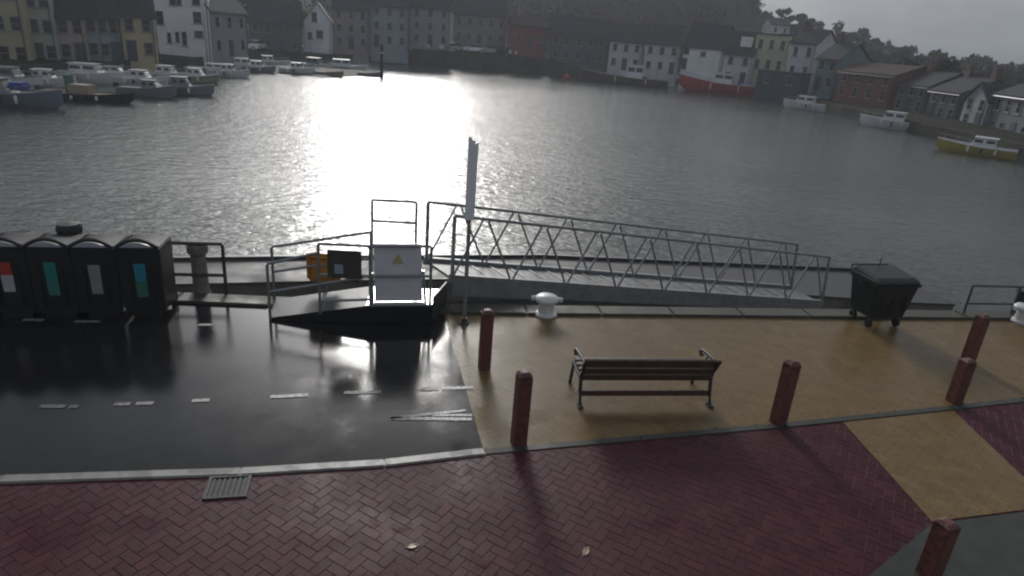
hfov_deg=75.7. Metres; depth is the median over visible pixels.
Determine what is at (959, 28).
sky
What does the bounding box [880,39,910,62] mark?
hill cottage
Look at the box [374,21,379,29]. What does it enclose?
window
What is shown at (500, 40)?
window
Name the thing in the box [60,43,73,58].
window
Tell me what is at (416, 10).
window
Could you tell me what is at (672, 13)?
wooded hillside
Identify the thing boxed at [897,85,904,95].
window
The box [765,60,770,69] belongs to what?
window
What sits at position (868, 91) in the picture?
window
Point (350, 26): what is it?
window
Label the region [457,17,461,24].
window
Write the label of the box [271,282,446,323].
boarding ramp
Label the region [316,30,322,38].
window
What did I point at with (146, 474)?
kerb
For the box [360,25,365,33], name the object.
window
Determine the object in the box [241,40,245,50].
window
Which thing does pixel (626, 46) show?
window
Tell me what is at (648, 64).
window
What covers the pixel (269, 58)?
motor boat
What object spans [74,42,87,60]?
door
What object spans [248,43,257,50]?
parked car
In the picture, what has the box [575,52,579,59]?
window
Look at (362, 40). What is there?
window
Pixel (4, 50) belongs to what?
window
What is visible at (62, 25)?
window
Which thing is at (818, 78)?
door
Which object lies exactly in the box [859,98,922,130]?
motor cruiser
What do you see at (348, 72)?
mud bank
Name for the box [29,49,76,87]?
motor boat
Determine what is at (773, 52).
rendered house
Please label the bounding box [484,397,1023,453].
kerb strip
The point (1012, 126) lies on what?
door
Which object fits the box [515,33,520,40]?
window
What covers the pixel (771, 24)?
hill cottage
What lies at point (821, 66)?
window
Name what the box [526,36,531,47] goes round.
door
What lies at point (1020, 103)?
window
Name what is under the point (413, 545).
fallen leaf
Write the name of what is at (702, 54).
window
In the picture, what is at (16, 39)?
rendered house
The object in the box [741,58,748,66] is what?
window
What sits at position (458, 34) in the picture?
window
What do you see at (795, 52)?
window
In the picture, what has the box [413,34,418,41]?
window
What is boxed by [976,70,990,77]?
broadleaf tree
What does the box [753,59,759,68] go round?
window
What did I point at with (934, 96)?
window
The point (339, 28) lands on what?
window
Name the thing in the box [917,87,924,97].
window
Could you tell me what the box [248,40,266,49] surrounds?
parked car
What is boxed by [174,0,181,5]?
window
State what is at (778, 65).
window
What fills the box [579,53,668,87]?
fishing boat
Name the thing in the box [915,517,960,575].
bollard
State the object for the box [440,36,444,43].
window
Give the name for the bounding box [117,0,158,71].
rendered house
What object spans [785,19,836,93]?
rendered house
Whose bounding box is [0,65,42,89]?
cabin cruiser
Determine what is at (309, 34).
window
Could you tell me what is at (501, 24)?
window
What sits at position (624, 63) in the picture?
door
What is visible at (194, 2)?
window
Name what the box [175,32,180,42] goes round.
window
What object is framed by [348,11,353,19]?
window
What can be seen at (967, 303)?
guard rail
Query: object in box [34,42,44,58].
door
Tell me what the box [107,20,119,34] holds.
window
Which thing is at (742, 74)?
door
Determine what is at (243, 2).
broadleaf tree
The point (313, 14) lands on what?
window
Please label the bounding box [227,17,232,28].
window
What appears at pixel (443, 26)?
window
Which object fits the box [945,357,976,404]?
bollard
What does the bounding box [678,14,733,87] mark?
terraced house
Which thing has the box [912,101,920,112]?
window
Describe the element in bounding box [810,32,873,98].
rendered house
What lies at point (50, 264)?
recycling bin
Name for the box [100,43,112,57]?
window
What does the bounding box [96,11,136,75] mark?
sailing boat
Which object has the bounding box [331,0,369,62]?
rendered house
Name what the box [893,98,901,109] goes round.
window
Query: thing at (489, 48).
parked car
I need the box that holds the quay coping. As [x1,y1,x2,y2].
[177,292,1014,319]
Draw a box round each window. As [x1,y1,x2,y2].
[0,15,7,31]
[0,45,10,58]
[9,16,24,32]
[14,46,27,59]
[27,0,37,8]
[30,19,41,34]
[38,0,51,9]
[41,19,55,34]
[45,45,59,59]
[56,19,70,34]
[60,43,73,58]
[71,20,84,35]
[85,19,96,33]
[88,42,99,56]
[96,19,107,34]
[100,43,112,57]
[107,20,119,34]
[124,18,135,31]
[141,19,151,32]
[144,42,154,55]
[155,11,165,25]
[167,32,172,43]
[168,0,176,5]
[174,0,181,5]
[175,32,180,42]
[181,31,188,46]
[191,0,201,6]
[192,11,202,24]
[193,30,204,38]
[215,16,220,27]
[217,40,222,50]
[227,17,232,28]
[239,18,243,28]
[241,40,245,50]
[252,24,258,32]
[265,25,271,33]
[266,40,272,48]
[278,26,284,34]
[291,27,296,35]
[292,42,297,50]
[307,32,312,39]
[311,12,316,22]
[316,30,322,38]
[336,10,341,18]
[336,24,341,31]
[336,37,341,44]
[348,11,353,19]
[348,25,353,32]
[360,12,365,20]
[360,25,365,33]
[360,39,365,46]
[374,7,379,15]
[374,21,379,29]
[386,9,392,16]
[387,23,391,30]
[387,36,391,43]
[399,10,404,17]
[399,37,403,44]
[400,24,404,31]
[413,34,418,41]
[414,22,419,29]
[415,9,419,16]
[428,10,432,17]
[428,23,432,30]
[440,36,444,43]
[441,11,445,18]
[441,24,445,31]
[456,32,460,39]
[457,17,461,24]
[467,33,471,40]
[468,18,471,25]
[478,19,482,25]
[498,36,502,42]
[499,21,503,27]
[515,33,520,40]
[538,35,542,42]
[552,50,556,57]
[554,37,558,44]
[563,51,568,58]
[564,38,569,44]
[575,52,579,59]
[587,39,592,46]
[598,40,603,47]
[598,54,602,61]
[611,58,615,65]
[613,43,617,51]
[624,44,628,51]
[634,45,639,52]
[645,61,650,68]
[647,46,652,53]
[658,62,662,69]
[659,47,664,54]
[670,48,676,55]
[681,58,687,69]
[683,48,689,54]
[699,51,705,56]
[726,56,733,64]
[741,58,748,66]
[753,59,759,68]
[757,39,763,48]
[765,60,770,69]
[767,40,774,49]
[775,61,781,70]
[778,41,785,50]
[791,46,798,56]
[804,47,811,57]
[817,61,824,70]
[824,78,831,87]
[827,62,835,71]
[837,85,844,95]
[841,72,847,81]
[850,87,857,97]
[853,73,860,83]
[863,89,870,99]
[867,76,874,84]
[877,90,885,101]
[882,76,889,86]
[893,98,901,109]
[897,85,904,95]
[907,86,914,96]
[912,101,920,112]
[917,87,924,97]
[929,93,937,102]
[936,107,943,116]
[939,93,947,103]
[946,108,953,118]
[949,94,957,105]
[962,113,968,121]
[964,98,973,110]
[976,99,985,112]
[989,120,994,126]
[992,98,1002,111]
[998,122,1004,128]
[1002,99,1012,113]
[1013,101,1023,114]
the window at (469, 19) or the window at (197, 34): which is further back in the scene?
the window at (469, 19)
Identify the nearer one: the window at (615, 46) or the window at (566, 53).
the window at (615, 46)
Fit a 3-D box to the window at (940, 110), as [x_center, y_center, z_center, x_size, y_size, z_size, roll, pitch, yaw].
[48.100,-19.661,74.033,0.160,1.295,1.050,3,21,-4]
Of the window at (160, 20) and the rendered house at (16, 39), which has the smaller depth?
the rendered house at (16, 39)
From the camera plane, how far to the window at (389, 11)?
113.66 m
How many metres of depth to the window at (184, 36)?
78.67 m
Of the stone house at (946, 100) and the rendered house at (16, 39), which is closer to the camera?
the rendered house at (16, 39)
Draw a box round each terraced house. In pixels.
[607,14,646,75]
[643,15,684,86]
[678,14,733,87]
[721,30,762,84]
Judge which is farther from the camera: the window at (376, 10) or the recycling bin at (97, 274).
the window at (376, 10)
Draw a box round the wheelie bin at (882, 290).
[849,258,921,326]
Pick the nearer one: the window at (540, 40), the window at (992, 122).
the window at (992, 122)
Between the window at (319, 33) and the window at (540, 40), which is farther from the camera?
the window at (540, 40)
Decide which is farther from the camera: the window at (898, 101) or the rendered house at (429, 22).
the rendered house at (429, 22)
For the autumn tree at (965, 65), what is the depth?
107.32 m
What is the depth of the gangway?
13.31 m
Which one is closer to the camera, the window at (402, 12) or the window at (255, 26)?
the window at (255, 26)
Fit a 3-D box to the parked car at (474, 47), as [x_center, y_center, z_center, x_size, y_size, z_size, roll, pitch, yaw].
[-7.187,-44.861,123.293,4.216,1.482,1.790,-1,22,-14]
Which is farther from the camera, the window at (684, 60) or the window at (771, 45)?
the window at (684, 60)
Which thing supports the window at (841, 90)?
in the warehouse
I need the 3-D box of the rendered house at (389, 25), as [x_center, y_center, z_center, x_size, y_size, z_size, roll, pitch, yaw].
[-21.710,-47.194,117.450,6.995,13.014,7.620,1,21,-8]
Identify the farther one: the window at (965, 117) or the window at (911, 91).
the window at (911, 91)
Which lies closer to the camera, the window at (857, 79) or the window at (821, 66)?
the window at (857, 79)
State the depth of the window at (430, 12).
117.69 m
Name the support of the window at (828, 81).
in the rendered house at (840, 53)
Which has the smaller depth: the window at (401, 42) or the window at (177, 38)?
the window at (177, 38)
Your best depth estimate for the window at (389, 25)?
114.46 m
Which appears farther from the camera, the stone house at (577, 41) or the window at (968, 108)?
the stone house at (577, 41)
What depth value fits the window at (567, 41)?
120.30 m
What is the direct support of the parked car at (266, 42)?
on the hills
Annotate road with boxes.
[0,303,482,475]
[869,512,1023,575]
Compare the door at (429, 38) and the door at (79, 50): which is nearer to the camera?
the door at (79, 50)
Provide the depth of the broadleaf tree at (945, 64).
86.20 m
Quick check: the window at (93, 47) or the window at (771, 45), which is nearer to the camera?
the window at (93, 47)
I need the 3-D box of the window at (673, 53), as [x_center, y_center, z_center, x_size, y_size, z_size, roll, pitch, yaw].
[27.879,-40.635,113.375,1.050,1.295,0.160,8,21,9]
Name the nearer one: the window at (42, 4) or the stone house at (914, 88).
the window at (42, 4)
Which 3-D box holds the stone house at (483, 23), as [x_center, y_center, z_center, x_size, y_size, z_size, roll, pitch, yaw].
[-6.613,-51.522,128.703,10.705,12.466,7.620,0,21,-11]
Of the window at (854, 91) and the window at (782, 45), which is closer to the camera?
the window at (854, 91)
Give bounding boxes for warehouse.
[833,62,926,107]
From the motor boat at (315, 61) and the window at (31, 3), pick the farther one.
the motor boat at (315, 61)
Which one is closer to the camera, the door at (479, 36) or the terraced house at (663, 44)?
the terraced house at (663, 44)
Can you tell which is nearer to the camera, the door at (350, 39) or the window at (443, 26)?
the door at (350, 39)
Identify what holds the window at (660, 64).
in the terraced house at (663, 44)
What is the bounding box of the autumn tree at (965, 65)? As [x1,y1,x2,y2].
[960,61,977,76]
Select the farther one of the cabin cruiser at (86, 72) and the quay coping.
the cabin cruiser at (86, 72)
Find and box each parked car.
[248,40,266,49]
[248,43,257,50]
[261,40,270,49]
[449,43,462,51]
[462,44,482,52]
[480,45,498,53]
[496,46,508,54]
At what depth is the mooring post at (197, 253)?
11.02 m
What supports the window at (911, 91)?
in the stone house at (914, 88)
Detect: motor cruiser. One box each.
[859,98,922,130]
[936,119,1023,160]
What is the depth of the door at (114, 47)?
64.30 m
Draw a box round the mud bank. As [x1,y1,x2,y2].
[267,63,379,77]
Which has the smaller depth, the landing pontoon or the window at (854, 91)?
the landing pontoon
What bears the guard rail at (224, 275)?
on the quay coping
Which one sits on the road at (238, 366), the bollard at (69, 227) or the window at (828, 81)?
the bollard at (69, 227)
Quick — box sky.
[759,0,1023,64]
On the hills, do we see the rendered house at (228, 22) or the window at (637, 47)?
the rendered house at (228, 22)
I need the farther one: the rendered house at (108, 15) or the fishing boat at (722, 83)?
the fishing boat at (722, 83)
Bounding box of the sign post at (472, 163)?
[459,136,478,324]
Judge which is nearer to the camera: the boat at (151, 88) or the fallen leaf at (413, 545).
the fallen leaf at (413, 545)
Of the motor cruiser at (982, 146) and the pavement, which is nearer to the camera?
the pavement
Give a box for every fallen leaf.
[404,543,420,547]
[582,546,588,556]
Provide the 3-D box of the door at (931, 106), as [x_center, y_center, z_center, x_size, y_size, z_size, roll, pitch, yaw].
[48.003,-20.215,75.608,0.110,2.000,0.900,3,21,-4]
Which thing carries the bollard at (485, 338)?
on the pavement
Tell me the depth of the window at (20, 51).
57.40 m
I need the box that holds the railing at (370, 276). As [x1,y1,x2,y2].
[317,242,432,313]
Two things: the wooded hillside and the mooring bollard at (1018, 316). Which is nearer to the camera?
the mooring bollard at (1018, 316)
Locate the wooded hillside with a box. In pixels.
[154,0,1023,84]
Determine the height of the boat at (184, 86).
3.101 m
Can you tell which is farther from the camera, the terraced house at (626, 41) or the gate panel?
the terraced house at (626, 41)
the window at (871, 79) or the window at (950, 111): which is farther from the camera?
the window at (871, 79)
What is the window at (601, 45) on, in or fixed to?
in the stone house at (577, 41)
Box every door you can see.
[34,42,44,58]
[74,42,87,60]
[110,42,122,63]
[126,40,137,60]
[229,40,233,56]
[279,40,284,51]
[310,258,333,279]
[348,37,353,48]
[374,35,378,46]
[427,34,432,45]
[477,34,481,44]
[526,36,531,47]
[586,52,591,63]
[621,58,626,69]
[668,62,674,74]
[739,72,745,84]
[813,76,821,90]
[904,97,911,110]
[927,103,934,114]
[973,112,981,123]
[1008,122,1016,131]
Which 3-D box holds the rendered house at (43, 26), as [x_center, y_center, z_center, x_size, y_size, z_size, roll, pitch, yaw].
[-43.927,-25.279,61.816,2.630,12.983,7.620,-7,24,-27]
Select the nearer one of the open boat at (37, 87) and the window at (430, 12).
the open boat at (37, 87)
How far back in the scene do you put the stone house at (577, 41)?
120.66 m
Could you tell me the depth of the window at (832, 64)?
92.49 m
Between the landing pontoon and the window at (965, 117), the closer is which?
the landing pontoon
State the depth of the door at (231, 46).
83.61 m
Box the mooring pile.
[380,43,382,77]
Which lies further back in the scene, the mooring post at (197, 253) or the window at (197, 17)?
the window at (197, 17)
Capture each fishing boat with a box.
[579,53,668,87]
[679,66,754,96]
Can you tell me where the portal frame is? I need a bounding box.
[371,199,417,272]
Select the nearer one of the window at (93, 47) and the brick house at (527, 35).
the window at (93, 47)
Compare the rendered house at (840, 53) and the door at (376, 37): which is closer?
the rendered house at (840, 53)
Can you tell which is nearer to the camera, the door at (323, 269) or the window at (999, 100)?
the door at (323, 269)
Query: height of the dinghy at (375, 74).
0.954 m
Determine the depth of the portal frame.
10.79 m
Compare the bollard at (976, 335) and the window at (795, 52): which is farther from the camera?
the window at (795, 52)
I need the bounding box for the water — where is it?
[0,60,1023,310]
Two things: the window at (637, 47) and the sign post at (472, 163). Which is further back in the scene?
the window at (637, 47)
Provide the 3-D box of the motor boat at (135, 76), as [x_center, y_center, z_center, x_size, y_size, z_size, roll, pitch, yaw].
[-31.087,-18.269,55.110,4.231,3.051,1.980,1,21,-9]
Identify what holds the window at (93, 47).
in the rendered house at (108, 15)
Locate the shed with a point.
(774, 85)
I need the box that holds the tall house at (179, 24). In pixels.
[154,0,212,65]
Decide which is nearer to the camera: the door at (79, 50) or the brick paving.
the brick paving
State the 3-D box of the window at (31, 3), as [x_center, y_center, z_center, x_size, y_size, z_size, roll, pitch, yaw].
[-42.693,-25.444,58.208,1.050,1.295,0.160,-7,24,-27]
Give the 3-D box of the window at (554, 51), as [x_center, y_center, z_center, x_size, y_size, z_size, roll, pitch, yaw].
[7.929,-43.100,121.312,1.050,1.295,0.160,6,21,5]
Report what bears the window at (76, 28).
in the rendered house at (70, 17)
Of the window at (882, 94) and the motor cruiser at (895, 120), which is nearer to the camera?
the motor cruiser at (895, 120)
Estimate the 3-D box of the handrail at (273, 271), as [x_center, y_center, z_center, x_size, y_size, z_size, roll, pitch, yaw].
[-3.192,-0.360,11.075,1.650,1.301,0.048,1,21,-9]
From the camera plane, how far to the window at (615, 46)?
115.85 m
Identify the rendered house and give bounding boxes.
[0,0,36,60]
[27,0,60,59]
[53,0,89,60]
[85,0,123,69]
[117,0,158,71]
[153,0,248,62]
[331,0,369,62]
[369,0,409,63]
[408,0,451,50]
[750,33,793,85]
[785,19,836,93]
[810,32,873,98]
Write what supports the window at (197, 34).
in the tall house at (179, 24)
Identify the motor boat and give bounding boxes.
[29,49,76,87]
[111,53,167,85]
[133,47,188,81]
[184,53,219,83]
[206,53,249,77]
[225,44,266,66]
[237,50,275,72]
[259,46,289,64]
[278,53,314,72]
[301,52,334,66]
[333,52,367,69]
[783,87,829,111]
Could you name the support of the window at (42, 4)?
in the rendered house at (43, 26)
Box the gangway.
[423,200,830,308]
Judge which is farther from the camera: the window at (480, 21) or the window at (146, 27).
the window at (480, 21)
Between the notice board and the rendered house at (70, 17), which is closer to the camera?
the notice board
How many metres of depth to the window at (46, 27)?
59.42 m
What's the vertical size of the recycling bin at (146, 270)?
1.308 m
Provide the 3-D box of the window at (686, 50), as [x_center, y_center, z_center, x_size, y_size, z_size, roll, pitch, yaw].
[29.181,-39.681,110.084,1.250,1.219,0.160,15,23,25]
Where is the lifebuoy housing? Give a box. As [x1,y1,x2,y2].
[306,251,340,292]
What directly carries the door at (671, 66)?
in the terraced house at (663, 44)
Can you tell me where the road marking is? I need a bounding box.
[21,319,473,419]
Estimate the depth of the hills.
163.56 m
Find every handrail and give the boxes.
[265,252,363,320]
[270,231,370,299]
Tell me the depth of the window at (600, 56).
120.54 m
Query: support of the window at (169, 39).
in the tall house at (179, 24)
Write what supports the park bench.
on the pavement
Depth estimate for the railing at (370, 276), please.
10.36 m
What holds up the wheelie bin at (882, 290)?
on the pavement
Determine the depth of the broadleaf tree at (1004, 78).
105.13 m
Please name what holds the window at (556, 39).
in the stone house at (577, 41)
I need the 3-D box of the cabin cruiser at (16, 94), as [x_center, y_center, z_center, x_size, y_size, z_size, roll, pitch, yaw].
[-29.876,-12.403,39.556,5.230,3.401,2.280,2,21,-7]
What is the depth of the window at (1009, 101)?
63.90 m
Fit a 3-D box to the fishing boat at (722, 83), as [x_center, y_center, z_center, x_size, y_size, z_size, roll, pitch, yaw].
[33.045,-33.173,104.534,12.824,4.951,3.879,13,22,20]
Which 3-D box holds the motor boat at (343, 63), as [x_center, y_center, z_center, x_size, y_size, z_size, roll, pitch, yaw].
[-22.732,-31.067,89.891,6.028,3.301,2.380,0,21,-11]
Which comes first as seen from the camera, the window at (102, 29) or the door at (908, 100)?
the window at (102, 29)
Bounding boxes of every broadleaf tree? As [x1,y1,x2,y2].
[239,0,248,23]
[897,55,919,65]
[936,56,961,72]
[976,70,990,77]
[1000,71,1011,83]
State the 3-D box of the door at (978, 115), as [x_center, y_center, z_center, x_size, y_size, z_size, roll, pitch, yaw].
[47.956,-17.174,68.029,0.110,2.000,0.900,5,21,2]
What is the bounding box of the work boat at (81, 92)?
[63,74,133,103]
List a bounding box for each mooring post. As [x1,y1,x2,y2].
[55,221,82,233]
[186,240,210,293]
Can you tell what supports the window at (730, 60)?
in the terraced house at (740, 51)
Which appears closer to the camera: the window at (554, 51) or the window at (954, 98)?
the window at (954, 98)
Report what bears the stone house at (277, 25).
on the hills
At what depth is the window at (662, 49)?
113.68 m
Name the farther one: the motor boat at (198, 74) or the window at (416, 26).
the window at (416, 26)
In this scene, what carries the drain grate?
on the brick paving
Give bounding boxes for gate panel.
[372,243,426,303]
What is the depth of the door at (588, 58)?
120.82 m
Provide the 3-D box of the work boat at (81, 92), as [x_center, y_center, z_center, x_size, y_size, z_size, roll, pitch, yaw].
[-27.973,-13.247,44.296,4.830,1.870,2.080,2,21,-6]
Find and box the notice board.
[327,249,361,278]
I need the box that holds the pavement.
[445,314,1023,448]
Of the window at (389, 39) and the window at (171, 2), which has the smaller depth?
the window at (171, 2)
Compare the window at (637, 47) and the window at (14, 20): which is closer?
the window at (14, 20)
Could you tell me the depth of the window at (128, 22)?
65.55 m
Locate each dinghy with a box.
[313,71,343,76]
[357,71,379,76]
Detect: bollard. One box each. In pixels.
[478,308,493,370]
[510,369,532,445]
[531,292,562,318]
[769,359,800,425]
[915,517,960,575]
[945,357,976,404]
[960,313,990,361]
[1010,302,1023,324]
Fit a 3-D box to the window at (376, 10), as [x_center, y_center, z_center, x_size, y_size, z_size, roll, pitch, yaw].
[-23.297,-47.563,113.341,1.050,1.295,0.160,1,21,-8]
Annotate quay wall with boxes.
[5,48,1023,158]
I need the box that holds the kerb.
[0,448,484,483]
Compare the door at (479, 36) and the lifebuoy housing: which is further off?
the door at (479, 36)
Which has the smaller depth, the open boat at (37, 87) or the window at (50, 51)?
the open boat at (37, 87)
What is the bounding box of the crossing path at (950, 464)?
[843,411,1023,520]
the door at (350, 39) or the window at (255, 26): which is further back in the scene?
the door at (350, 39)
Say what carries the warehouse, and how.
on the hills
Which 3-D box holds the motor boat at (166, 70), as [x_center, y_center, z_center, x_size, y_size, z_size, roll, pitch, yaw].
[-32.040,-20.297,60.070,4.916,3.151,2.080,3,21,-5]
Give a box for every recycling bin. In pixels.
[0,233,43,318]
[22,234,85,317]
[67,234,128,317]
[113,235,177,316]
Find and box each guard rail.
[172,241,227,293]
[962,285,1023,313]
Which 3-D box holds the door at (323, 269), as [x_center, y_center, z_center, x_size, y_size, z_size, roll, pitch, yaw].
[-3.205,-0.316,11.098,0.400,0.360,0.030,4,21,0]
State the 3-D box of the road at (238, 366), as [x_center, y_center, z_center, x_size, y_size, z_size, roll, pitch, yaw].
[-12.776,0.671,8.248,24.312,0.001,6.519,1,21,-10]
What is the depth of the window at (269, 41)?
106.82 m
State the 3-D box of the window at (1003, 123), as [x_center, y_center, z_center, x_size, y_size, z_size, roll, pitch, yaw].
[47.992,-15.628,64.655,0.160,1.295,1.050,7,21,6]
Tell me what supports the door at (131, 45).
in the rendered house at (137, 31)
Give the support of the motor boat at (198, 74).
on the water
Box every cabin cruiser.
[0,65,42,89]
[0,76,62,108]
[52,43,122,83]
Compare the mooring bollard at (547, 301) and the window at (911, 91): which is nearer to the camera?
the mooring bollard at (547, 301)
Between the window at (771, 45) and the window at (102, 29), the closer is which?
the window at (102, 29)
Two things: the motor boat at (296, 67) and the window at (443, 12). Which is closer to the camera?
the motor boat at (296, 67)
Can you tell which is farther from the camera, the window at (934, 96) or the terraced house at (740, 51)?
the terraced house at (740, 51)
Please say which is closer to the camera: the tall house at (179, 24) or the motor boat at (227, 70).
the motor boat at (227, 70)
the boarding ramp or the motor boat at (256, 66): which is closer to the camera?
the boarding ramp
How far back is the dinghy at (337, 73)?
79.80 m
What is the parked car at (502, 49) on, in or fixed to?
on the hills
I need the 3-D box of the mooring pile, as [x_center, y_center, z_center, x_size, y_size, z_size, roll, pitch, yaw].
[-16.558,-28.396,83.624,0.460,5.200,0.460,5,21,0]
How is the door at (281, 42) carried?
in the stone house at (277, 25)
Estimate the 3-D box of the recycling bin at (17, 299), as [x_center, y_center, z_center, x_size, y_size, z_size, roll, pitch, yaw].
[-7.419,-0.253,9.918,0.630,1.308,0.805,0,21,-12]
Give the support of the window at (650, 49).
in the terraced house at (663, 44)
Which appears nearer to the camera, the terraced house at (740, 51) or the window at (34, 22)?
the window at (34, 22)
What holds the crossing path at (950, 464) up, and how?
on the brick paving
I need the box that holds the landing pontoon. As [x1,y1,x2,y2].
[173,253,954,309]
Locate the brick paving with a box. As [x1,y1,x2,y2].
[0,400,1023,575]
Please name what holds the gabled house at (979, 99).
on the hills
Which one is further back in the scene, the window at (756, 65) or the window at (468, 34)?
the window at (468, 34)
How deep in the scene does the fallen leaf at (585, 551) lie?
6.23 m
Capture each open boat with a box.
[34,85,64,91]
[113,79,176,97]
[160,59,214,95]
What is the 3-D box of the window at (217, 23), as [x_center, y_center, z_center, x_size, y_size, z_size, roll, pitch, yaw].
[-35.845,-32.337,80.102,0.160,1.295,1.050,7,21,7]
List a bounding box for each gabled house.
[302,2,333,53]
[959,82,1015,124]
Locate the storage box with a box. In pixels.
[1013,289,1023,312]
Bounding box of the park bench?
[568,347,721,408]
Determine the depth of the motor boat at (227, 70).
68.64 m
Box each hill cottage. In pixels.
[762,11,791,34]
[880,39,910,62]
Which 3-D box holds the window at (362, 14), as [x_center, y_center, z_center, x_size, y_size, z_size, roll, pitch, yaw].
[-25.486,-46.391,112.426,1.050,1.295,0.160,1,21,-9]
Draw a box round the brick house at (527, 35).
[507,7,548,57]
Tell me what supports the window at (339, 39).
in the rendered house at (351, 27)
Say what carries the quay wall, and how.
in the water
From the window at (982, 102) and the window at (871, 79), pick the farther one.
the window at (871, 79)
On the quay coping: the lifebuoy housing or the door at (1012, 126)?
the lifebuoy housing
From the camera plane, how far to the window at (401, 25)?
114.79 m
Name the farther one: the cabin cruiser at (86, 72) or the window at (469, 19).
the window at (469, 19)
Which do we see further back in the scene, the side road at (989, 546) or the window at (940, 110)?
the window at (940, 110)
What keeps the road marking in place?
on the road at (238, 366)
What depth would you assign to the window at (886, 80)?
82.16 m
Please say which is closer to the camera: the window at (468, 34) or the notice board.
the notice board
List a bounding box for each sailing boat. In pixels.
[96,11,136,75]
[184,7,241,73]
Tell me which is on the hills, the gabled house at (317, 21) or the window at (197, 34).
the gabled house at (317, 21)
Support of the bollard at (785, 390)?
on the pavement
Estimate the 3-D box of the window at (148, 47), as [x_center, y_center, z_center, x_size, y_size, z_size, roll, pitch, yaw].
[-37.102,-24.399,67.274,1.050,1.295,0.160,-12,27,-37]
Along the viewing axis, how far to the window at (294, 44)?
107.73 m
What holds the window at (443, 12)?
in the rendered house at (429, 22)
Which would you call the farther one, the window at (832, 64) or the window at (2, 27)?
the window at (832, 64)
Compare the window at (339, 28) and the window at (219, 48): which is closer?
the window at (219, 48)
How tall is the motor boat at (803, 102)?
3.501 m
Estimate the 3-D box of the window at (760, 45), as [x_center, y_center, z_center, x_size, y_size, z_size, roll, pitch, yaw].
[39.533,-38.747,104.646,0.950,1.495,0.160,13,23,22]
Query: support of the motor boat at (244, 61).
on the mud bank
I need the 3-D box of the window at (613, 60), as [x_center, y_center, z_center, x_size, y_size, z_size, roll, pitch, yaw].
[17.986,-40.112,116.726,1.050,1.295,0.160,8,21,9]
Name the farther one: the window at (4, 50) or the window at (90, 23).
the window at (90, 23)
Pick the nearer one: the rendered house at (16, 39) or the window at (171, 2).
the rendered house at (16, 39)
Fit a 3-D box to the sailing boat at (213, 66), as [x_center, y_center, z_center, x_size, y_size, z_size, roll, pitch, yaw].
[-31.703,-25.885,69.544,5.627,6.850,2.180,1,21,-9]
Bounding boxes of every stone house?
[247,0,303,52]
[450,0,508,53]
[549,7,611,71]
[892,58,962,112]
[925,63,1005,119]
[987,83,1023,133]
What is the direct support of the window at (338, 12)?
in the rendered house at (351, 27)
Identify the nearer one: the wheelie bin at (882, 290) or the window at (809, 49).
the wheelie bin at (882, 290)
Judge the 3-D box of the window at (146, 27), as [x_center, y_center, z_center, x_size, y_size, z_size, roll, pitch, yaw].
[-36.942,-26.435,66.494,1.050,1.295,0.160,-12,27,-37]
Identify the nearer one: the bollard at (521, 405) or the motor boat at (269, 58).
the bollard at (521, 405)
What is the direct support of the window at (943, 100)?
in the stone house at (946, 100)
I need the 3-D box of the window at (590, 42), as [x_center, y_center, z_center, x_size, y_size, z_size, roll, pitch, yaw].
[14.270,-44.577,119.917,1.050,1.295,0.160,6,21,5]
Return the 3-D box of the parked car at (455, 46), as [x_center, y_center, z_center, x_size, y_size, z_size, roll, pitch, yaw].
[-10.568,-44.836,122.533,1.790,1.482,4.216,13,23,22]
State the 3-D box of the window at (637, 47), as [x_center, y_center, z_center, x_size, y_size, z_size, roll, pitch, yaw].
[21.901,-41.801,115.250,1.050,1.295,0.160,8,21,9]
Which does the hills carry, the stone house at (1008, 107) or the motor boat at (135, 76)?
the stone house at (1008, 107)
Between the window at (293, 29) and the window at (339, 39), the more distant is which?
the window at (339, 39)
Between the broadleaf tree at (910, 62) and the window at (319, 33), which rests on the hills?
the broadleaf tree at (910, 62)
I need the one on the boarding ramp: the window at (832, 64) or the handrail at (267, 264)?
the handrail at (267, 264)
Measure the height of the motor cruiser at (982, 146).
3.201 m
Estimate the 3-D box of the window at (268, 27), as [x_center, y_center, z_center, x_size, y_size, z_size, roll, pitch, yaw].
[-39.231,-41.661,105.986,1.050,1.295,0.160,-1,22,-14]
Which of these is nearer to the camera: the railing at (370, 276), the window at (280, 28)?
the railing at (370, 276)
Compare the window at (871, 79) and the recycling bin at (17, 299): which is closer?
the recycling bin at (17, 299)
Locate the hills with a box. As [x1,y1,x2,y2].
[0,0,1023,143]
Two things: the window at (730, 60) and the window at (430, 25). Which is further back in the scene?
the window at (430, 25)
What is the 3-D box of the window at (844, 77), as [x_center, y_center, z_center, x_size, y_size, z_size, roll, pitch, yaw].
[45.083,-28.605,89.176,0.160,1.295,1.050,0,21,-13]
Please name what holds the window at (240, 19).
in the rendered house at (228, 22)
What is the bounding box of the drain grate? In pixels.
[202,474,251,499]
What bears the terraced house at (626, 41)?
on the hills
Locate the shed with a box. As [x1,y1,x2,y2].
[753,69,812,102]

